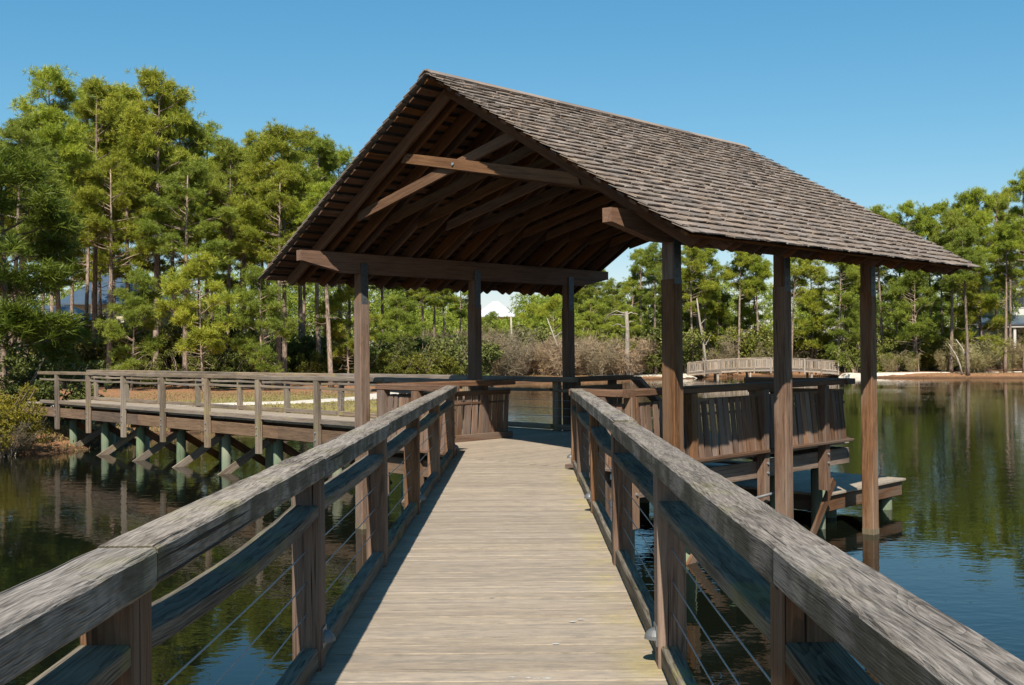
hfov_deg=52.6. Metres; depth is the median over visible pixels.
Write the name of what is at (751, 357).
bare shrub
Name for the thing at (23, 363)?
shrub
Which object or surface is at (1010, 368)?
bare shrub
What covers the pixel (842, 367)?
bare shrub
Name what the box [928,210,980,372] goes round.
pine tree
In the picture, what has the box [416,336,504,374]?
shrub
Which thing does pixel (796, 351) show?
shrub
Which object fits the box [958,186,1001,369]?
pine tree
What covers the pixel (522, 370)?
bare shrub
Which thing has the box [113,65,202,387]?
pine tree
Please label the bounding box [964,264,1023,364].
house
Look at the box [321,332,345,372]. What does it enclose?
shrub
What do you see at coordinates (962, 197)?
pine tree
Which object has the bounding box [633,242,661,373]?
pine tree
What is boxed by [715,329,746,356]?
shrub
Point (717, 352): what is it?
shrub
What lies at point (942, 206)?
pine tree
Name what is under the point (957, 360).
dead tree
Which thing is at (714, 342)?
shrub
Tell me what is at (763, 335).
shrub
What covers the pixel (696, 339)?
shrub
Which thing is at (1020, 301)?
window
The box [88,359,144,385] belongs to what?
shrub
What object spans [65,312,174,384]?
shrub
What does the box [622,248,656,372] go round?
pine tree
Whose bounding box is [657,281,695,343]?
pine tree
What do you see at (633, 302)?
pine tree
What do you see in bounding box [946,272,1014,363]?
pine tree
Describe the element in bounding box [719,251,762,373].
pine tree
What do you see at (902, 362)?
shrub
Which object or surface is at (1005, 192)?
pine tree
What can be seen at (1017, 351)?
bare shrub
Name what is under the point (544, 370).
bare shrub
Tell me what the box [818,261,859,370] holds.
pine tree
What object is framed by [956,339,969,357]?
dead tree
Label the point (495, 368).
bare shrub
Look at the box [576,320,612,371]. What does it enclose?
shrub
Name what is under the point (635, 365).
bare shrub
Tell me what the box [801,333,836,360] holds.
shrub
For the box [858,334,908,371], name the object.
shrub
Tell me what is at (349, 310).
pine tree
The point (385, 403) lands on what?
slat railing
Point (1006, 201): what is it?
pine tree
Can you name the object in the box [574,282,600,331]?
pine tree
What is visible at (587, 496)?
step light
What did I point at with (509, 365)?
bare shrub
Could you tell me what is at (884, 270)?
pine tree
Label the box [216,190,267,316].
pine tree
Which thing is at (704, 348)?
dead tree
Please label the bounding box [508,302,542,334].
pine tree
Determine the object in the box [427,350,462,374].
shrub
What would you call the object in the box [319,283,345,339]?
pine tree
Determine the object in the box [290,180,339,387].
pine tree
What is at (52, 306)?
pine tree
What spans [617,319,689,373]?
shrub
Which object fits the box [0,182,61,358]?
pine tree
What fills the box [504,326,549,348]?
shrub
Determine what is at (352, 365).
shrub
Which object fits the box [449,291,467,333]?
pine tree
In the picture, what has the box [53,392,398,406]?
path
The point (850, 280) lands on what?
pine tree
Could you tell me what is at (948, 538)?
water
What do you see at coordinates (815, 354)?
bare shrub
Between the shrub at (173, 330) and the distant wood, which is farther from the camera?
the distant wood
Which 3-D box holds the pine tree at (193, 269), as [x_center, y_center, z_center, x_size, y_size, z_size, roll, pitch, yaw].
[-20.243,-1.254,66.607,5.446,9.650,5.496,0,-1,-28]
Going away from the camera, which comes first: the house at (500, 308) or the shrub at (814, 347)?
the shrub at (814, 347)
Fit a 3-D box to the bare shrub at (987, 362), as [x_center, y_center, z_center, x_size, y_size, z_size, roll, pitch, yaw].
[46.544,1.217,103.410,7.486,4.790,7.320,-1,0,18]
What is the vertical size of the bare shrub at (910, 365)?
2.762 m
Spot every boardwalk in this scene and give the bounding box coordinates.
[13,399,568,502]
[308,456,668,684]
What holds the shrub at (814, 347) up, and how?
on the ground at (113, 391)
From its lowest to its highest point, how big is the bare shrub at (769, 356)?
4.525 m
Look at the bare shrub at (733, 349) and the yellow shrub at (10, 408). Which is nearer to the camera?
the yellow shrub at (10, 408)
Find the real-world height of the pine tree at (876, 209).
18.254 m
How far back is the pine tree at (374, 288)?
100.19 m
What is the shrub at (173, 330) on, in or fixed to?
on the ground at (113, 391)
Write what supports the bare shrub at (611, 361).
on the ground at (113, 391)
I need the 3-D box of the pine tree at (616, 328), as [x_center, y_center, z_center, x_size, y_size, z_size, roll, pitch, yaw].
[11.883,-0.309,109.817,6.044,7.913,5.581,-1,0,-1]
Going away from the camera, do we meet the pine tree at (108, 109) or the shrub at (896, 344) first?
the pine tree at (108, 109)
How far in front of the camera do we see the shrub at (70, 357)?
75.61 m
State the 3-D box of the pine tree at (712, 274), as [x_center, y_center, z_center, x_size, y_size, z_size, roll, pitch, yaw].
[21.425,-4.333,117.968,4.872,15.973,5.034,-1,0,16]
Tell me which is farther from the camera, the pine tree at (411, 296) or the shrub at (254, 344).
the pine tree at (411, 296)
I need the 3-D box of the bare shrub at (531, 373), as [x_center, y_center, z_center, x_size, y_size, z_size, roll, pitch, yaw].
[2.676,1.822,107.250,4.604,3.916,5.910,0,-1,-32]
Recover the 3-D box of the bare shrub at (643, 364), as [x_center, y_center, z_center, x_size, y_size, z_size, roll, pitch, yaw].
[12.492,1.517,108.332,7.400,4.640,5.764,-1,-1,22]
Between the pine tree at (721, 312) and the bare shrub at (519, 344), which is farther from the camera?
the pine tree at (721, 312)
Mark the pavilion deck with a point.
(550, 449)
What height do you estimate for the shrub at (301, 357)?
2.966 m
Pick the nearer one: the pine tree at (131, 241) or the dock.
the dock
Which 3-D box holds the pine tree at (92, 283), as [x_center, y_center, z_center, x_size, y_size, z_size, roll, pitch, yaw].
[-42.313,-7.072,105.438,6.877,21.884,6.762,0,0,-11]
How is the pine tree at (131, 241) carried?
on the ground at (113, 391)
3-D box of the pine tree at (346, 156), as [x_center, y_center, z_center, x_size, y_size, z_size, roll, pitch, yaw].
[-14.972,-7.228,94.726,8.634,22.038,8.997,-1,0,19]
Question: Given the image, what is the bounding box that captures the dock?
[639,463,905,517]
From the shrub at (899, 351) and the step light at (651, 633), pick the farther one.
the shrub at (899, 351)
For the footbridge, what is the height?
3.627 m
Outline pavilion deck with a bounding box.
[388,429,848,564]
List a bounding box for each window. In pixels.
[1012,290,1023,307]
[1016,332,1023,344]
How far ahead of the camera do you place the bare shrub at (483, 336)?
101.18 m
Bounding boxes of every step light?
[321,624,335,648]
[419,492,425,502]
[584,490,590,501]
[644,621,657,646]
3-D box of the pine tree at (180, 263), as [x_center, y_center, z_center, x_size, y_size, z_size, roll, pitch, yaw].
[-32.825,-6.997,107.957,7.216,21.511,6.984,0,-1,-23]
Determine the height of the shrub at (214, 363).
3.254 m
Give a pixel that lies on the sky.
(883, 102)
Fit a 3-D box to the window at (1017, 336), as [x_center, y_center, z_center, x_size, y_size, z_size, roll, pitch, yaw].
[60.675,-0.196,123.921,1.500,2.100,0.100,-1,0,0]
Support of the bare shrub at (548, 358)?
on the ground at (113, 391)
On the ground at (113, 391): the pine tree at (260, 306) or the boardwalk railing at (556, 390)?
the pine tree at (260, 306)
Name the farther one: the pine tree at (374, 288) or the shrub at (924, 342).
the shrub at (924, 342)
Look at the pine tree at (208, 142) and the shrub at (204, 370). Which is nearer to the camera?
the shrub at (204, 370)
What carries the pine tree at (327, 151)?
on the ground at (113, 391)
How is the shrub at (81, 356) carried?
on the ground at (113, 391)
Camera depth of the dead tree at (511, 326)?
111.96 m
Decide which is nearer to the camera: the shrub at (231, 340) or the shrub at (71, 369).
the shrub at (71, 369)
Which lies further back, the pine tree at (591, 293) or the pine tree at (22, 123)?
the pine tree at (591, 293)
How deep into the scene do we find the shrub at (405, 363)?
80.41 m
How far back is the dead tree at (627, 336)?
105.73 m
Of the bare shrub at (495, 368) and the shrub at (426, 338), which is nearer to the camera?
the shrub at (426, 338)
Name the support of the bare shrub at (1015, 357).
on the ground at (113, 391)
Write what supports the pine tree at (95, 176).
on the ground at (113, 391)
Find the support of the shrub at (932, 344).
on the ground at (113, 391)
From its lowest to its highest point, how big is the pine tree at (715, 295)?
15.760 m
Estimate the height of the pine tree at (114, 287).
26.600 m
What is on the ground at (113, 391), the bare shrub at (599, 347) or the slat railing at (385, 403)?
the bare shrub at (599, 347)
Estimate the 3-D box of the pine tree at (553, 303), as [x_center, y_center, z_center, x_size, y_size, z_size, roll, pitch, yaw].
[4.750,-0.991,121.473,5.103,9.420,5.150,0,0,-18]
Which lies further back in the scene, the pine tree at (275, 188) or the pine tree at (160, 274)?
the pine tree at (160, 274)
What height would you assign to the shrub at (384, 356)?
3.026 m
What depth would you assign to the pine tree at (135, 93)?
80.63 m
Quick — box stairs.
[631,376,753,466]
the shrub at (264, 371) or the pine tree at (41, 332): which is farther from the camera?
the shrub at (264, 371)
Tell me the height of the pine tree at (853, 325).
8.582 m
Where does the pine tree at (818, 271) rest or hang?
on the ground at (113, 391)
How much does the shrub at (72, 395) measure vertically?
2.688 m
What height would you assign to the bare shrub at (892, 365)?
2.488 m
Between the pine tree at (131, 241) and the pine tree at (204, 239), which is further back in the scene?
the pine tree at (204, 239)
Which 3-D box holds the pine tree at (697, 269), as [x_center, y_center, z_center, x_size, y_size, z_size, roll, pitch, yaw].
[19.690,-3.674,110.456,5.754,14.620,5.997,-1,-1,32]
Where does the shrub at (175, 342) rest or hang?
on the ground at (113, 391)
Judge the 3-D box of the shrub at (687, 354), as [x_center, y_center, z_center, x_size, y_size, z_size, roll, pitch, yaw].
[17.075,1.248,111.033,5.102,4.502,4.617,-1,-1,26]
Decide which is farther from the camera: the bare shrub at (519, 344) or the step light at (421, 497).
the bare shrub at (519, 344)
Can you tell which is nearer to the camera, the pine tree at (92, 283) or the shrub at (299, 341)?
the shrub at (299, 341)
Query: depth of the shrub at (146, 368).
73.64 m
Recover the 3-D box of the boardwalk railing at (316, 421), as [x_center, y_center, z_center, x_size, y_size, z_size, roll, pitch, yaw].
[-8.128,1.724,26.595,0.245,1.844,21.222,0,-1,-45]
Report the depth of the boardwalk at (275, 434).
27.97 m
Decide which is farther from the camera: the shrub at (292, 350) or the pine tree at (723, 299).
the pine tree at (723, 299)
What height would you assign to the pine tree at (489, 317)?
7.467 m
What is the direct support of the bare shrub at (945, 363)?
on the ground at (113, 391)
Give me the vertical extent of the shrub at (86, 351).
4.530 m
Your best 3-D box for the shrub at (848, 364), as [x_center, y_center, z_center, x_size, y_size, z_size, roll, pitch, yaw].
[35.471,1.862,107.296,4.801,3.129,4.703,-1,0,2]
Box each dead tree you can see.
[510,316,512,373]
[547,318,561,371]
[603,310,637,374]
[696,298,710,375]
[948,343,962,374]
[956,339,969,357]
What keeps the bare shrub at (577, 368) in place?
on the ground at (113, 391)
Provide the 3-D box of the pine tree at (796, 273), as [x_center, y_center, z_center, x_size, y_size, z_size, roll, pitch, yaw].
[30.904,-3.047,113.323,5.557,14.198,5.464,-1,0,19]
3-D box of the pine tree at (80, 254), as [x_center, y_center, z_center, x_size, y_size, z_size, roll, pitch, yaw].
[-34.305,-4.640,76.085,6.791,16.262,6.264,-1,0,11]
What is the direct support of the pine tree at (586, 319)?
on the ground at (113, 391)
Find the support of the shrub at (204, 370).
on the ground at (113, 391)
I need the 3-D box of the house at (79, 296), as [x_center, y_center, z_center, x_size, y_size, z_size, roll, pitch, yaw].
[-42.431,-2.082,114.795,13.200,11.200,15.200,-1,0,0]
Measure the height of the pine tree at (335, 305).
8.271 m
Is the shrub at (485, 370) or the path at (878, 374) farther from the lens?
the path at (878, 374)
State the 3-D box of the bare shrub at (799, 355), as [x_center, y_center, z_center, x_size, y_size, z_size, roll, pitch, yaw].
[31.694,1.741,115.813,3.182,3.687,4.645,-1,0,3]
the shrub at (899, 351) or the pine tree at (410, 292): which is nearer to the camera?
the pine tree at (410, 292)
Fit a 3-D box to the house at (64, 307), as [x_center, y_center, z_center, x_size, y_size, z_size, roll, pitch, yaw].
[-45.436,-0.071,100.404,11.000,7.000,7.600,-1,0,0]
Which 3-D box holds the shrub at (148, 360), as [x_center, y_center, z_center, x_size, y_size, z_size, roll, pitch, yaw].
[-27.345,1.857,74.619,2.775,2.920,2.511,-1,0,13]
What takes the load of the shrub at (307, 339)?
on the ground at (113, 391)
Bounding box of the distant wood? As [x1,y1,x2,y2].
[0,261,1023,357]
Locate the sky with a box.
[0,0,1023,341]
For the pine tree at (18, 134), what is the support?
on the ground at (113, 391)
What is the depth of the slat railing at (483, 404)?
18.39 m
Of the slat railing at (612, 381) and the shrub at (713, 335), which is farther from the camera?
the shrub at (713, 335)
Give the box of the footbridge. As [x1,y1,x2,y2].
[684,357,838,377]
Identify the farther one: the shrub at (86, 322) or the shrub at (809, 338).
the shrub at (809, 338)
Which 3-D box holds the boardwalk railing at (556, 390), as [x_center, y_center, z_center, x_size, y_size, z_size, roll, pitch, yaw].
[-6.807,1.535,28.209,0.221,1.464,22.976,0,-1,-45]
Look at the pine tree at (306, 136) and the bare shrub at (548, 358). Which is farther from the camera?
the bare shrub at (548, 358)
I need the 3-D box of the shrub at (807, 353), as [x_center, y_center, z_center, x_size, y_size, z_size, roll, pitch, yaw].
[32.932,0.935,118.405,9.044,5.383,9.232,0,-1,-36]
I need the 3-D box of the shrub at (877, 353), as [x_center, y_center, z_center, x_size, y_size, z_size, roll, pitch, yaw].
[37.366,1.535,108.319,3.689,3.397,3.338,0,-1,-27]
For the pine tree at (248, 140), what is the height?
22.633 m
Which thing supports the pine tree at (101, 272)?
on the ground at (113, 391)
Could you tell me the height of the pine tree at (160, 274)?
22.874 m
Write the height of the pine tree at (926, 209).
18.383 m
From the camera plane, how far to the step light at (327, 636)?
5.14 m
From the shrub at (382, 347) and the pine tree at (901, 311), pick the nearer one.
the shrub at (382, 347)
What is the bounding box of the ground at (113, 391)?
[6,365,1023,454]
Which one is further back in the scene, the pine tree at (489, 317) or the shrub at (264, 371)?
the pine tree at (489, 317)
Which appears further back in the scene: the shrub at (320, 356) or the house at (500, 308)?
the house at (500, 308)
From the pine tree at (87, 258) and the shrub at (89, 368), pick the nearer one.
the shrub at (89, 368)
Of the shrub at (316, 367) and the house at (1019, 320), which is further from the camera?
the house at (1019, 320)
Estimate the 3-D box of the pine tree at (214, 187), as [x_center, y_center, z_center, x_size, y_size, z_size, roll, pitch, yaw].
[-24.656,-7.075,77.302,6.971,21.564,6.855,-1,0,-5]
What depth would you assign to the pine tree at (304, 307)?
106.19 m
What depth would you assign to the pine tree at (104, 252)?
95.82 m
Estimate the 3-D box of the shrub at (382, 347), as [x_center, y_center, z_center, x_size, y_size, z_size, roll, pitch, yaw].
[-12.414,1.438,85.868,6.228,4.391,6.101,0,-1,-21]
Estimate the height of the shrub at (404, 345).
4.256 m
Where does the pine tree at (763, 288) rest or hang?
on the ground at (113, 391)
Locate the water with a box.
[0,376,1023,684]
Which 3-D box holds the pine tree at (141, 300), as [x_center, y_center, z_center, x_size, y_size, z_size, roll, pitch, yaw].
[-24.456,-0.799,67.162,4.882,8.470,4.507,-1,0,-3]
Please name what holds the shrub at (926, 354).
on the ground at (113, 391)
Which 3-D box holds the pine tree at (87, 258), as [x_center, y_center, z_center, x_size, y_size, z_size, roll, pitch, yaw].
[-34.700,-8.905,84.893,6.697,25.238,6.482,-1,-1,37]
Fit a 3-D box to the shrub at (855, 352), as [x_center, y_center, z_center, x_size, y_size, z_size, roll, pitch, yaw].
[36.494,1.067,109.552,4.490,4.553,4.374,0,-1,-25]
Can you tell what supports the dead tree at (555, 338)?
on the ground at (113, 391)
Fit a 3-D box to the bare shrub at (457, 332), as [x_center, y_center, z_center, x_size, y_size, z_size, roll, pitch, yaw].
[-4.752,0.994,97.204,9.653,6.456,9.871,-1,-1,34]
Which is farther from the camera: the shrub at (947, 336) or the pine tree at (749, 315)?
the pine tree at (749, 315)
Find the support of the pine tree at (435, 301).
on the ground at (113, 391)
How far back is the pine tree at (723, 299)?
118.68 m
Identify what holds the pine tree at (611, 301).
on the ground at (113, 391)
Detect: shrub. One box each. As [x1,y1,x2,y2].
[0,312,91,355]
[0,341,64,431]
[0,382,52,454]
[0,415,49,457]
[10,358,112,426]
[32,351,87,383]
[48,329,96,384]
[50,348,87,385]
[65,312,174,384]
[69,334,174,383]
[70,359,113,384]
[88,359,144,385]
[102,330,181,386]
[115,352,151,386]
[118,358,165,387]
[138,318,253,382]
[151,346,200,387]
[152,319,223,370]
[163,326,198,382]
[179,353,224,386]
[188,348,237,387]
[191,331,246,369]
[194,327,259,383]
[198,349,258,387]
[228,325,275,380]
[246,327,326,383]
[249,355,281,384]
[267,339,322,381]
[268,337,321,381]
[287,349,326,382]
[293,359,327,382]
[305,351,353,382]
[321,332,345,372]
[326,348,393,382]
[327,336,393,372]
[370,348,408,383]
[371,336,436,373]
[378,334,435,373]
[387,356,417,373]
[395,349,459,374]
[411,333,467,374]
[415,339,432,351]
[416,321,519,372]
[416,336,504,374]
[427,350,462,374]
[434,342,499,375]
[447,322,543,375]
[457,330,499,343]
[482,334,511,375]
[485,323,561,372]
[500,341,525,370]
[503,337,552,374]
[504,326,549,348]
[509,344,539,375]
[513,338,575,374]
[519,343,556,374]
[533,345,557,374]
[541,336,588,375]
[544,330,603,374]
[575,333,625,375]
[575,333,636,374]
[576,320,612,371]
[587,335,655,375]
[600,334,661,373]
[600,345,624,374]
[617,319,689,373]
[618,338,661,374]
[630,323,710,371]
[636,332,688,372]
[659,346,693,368]
[683,326,743,373]
[683,338,722,366]
[690,338,734,366]
[690,344,730,360]
[695,330,750,373]
[710,328,772,372]
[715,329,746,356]
[720,331,772,357]
[737,350,762,371]
[740,323,808,357]
[748,333,772,366]
[754,340,772,373]
[765,337,811,363]
[769,332,836,369]
[793,333,828,365]
[793,346,806,368]
[800,342,831,369]
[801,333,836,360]
[815,343,858,370]
[830,348,879,372]
[836,332,879,371]
[853,344,885,368]
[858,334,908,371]
[877,334,919,371]
[878,353,902,371]
[884,338,947,370]
[887,342,909,370]
[899,348,921,371]
[904,341,937,370]
[907,343,963,370]
[921,333,961,370]
[933,350,956,371]
[941,333,1014,372]
[947,341,993,372]
[993,345,1021,367]
[998,353,1017,371]
[1002,335,1023,370]
[1007,348,1022,367]
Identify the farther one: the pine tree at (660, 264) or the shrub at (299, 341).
the pine tree at (660, 264)
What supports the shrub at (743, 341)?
on the ground at (113, 391)
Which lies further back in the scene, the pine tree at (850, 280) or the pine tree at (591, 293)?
the pine tree at (591, 293)
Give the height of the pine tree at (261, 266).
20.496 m
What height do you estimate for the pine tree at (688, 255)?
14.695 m
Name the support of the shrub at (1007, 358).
on the ground at (113, 391)
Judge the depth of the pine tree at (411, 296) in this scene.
104.80 m
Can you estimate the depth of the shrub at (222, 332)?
77.92 m
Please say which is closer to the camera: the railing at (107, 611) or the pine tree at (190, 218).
the railing at (107, 611)
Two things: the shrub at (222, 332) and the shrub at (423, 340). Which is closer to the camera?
the shrub at (222, 332)
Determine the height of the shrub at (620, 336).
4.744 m
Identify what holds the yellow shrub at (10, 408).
on the ground at (113, 391)
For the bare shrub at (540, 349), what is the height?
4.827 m
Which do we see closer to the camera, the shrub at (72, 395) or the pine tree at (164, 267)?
the shrub at (72, 395)
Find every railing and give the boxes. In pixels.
[0,385,456,684]
[37,371,477,453]
[86,370,578,429]
[375,384,458,493]
[384,379,515,491]
[565,388,635,518]
[570,388,1023,684]
[571,375,632,403]
[612,378,853,529]
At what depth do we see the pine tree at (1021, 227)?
105.38 m
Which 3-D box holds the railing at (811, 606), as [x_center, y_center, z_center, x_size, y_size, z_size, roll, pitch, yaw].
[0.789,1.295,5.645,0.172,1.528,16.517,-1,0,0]
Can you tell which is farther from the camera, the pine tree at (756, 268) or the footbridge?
the pine tree at (756, 268)
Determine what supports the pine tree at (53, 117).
on the ground at (113, 391)
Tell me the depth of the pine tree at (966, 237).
99.83 m
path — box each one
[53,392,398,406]
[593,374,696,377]
[839,371,1021,376]
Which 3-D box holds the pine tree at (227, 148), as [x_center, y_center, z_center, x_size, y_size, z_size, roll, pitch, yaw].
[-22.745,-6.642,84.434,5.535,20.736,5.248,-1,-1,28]
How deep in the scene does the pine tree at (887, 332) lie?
111.80 m
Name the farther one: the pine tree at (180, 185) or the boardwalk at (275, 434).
the pine tree at (180, 185)
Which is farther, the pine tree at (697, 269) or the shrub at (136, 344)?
the pine tree at (697, 269)
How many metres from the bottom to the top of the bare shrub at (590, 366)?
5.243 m
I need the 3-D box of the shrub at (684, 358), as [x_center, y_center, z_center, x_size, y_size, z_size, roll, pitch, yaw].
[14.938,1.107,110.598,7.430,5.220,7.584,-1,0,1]
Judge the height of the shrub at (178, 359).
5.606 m
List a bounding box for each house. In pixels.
[33,305,107,336]
[61,275,170,370]
[482,301,514,318]
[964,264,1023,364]
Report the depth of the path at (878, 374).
104.02 m
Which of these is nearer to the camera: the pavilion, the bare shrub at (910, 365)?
the pavilion
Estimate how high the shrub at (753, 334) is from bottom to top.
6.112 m
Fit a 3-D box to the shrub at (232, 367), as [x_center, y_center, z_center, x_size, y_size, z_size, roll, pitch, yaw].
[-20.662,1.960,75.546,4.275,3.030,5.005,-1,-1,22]
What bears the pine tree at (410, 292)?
on the ground at (113, 391)
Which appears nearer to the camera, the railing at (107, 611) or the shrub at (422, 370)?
the railing at (107, 611)
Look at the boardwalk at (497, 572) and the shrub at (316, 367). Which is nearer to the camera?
the boardwalk at (497, 572)
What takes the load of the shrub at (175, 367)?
on the ground at (113, 391)
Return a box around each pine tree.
[0,112,85,381]
[0,123,72,393]
[0,142,102,425]
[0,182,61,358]
[7,63,99,387]
[8,140,91,321]
[8,181,88,314]
[55,86,122,313]
[56,73,156,354]
[60,187,116,313]
[61,154,171,388]
[65,82,152,318]
[67,80,155,332]
[76,209,124,326]
[89,237,124,313]
[94,267,169,390]
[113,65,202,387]
[114,184,181,327]
[119,94,205,378]
[121,208,179,330]
[131,158,241,388]
[138,106,232,383]
[139,163,181,329]
[152,249,240,390]
[168,228,217,317]
[175,117,250,323]
[188,154,235,323]
[199,135,253,348]
[208,130,272,380]
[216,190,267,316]
[217,119,317,385]
[224,128,305,384]
[228,167,312,385]
[230,263,302,389]
[235,251,268,335]
[266,125,340,381]
[272,133,346,364]
[274,243,311,335]
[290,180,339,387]
[307,146,355,330]
[309,284,382,382]
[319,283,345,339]
[342,298,350,337]
[368,285,403,344]
[370,294,432,369]
[398,286,429,334]
[401,287,447,338]
[414,288,455,338]
[430,292,460,337]
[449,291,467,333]
[482,311,508,336]
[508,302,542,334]
[532,295,574,332]
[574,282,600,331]
[574,298,616,345]
[578,270,619,320]
[594,278,631,332]
[598,303,649,373]
[618,278,647,314]
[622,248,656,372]
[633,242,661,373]
[633,288,661,335]
[644,249,686,315]
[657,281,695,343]
[681,245,725,361]
[682,249,710,346]
[682,285,730,343]
[686,249,718,329]
[687,248,726,370]
[699,287,737,342]
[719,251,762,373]
[730,295,771,333]
[735,252,772,371]
[737,254,772,328]
[768,257,818,375]
[791,286,837,367]
[793,258,828,369]
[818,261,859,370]
[821,297,859,372]
[829,263,859,370]
[833,265,886,292]
[857,204,893,350]
[876,210,918,332]
[876,269,946,371]
[876,273,923,370]
[889,199,930,371]
[893,202,944,369]
[923,198,974,348]
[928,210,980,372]
[928,278,991,369]
[935,227,994,375]
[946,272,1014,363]
[947,190,988,328]
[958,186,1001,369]
[975,190,1019,368]
[976,222,1023,372]
[981,185,1022,347]
[994,167,1023,372]
[1003,191,1023,271]
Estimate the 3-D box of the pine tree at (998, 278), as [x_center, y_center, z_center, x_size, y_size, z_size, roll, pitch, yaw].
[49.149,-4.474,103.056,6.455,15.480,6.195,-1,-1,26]
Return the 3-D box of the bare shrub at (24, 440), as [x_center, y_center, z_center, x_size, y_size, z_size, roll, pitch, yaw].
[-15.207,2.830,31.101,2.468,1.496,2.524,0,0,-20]
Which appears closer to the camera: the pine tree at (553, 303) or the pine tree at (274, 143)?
the pine tree at (274, 143)
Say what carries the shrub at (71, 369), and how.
on the ground at (113, 391)
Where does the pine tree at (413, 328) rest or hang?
on the ground at (113, 391)
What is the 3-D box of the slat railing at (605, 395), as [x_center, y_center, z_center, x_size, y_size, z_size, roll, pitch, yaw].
[1.146,1.501,13.495,0.353,1.778,0.920,0,-1,-45]
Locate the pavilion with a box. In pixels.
[258,69,980,534]
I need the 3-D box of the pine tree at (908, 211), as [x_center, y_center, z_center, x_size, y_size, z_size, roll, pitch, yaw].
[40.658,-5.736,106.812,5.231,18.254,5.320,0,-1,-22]
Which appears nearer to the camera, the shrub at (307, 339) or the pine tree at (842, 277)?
the shrub at (307, 339)
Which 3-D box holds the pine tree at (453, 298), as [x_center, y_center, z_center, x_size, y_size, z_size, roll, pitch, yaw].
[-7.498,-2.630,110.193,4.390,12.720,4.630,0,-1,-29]
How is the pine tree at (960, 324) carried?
on the ground at (113, 391)
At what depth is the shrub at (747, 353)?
115.17 m
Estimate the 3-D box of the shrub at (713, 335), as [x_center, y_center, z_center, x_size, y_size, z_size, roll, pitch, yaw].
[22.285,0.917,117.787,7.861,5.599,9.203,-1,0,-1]
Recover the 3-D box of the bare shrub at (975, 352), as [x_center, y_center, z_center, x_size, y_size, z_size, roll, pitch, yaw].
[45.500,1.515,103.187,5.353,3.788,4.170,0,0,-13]
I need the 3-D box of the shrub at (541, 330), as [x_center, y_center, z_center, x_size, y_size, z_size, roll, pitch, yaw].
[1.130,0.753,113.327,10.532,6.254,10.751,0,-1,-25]
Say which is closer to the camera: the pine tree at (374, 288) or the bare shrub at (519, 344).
the pine tree at (374, 288)
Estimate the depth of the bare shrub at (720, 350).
114.92 m
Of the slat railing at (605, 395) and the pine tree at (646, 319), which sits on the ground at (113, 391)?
the pine tree at (646, 319)
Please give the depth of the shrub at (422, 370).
80.28 m
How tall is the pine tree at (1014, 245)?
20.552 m
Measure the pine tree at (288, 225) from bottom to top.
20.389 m
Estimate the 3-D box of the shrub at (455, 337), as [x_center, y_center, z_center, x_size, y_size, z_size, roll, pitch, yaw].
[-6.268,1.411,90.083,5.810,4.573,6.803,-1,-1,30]
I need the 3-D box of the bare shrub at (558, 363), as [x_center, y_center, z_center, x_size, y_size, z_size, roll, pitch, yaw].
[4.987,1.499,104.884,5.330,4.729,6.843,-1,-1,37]
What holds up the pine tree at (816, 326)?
on the ground at (113, 391)

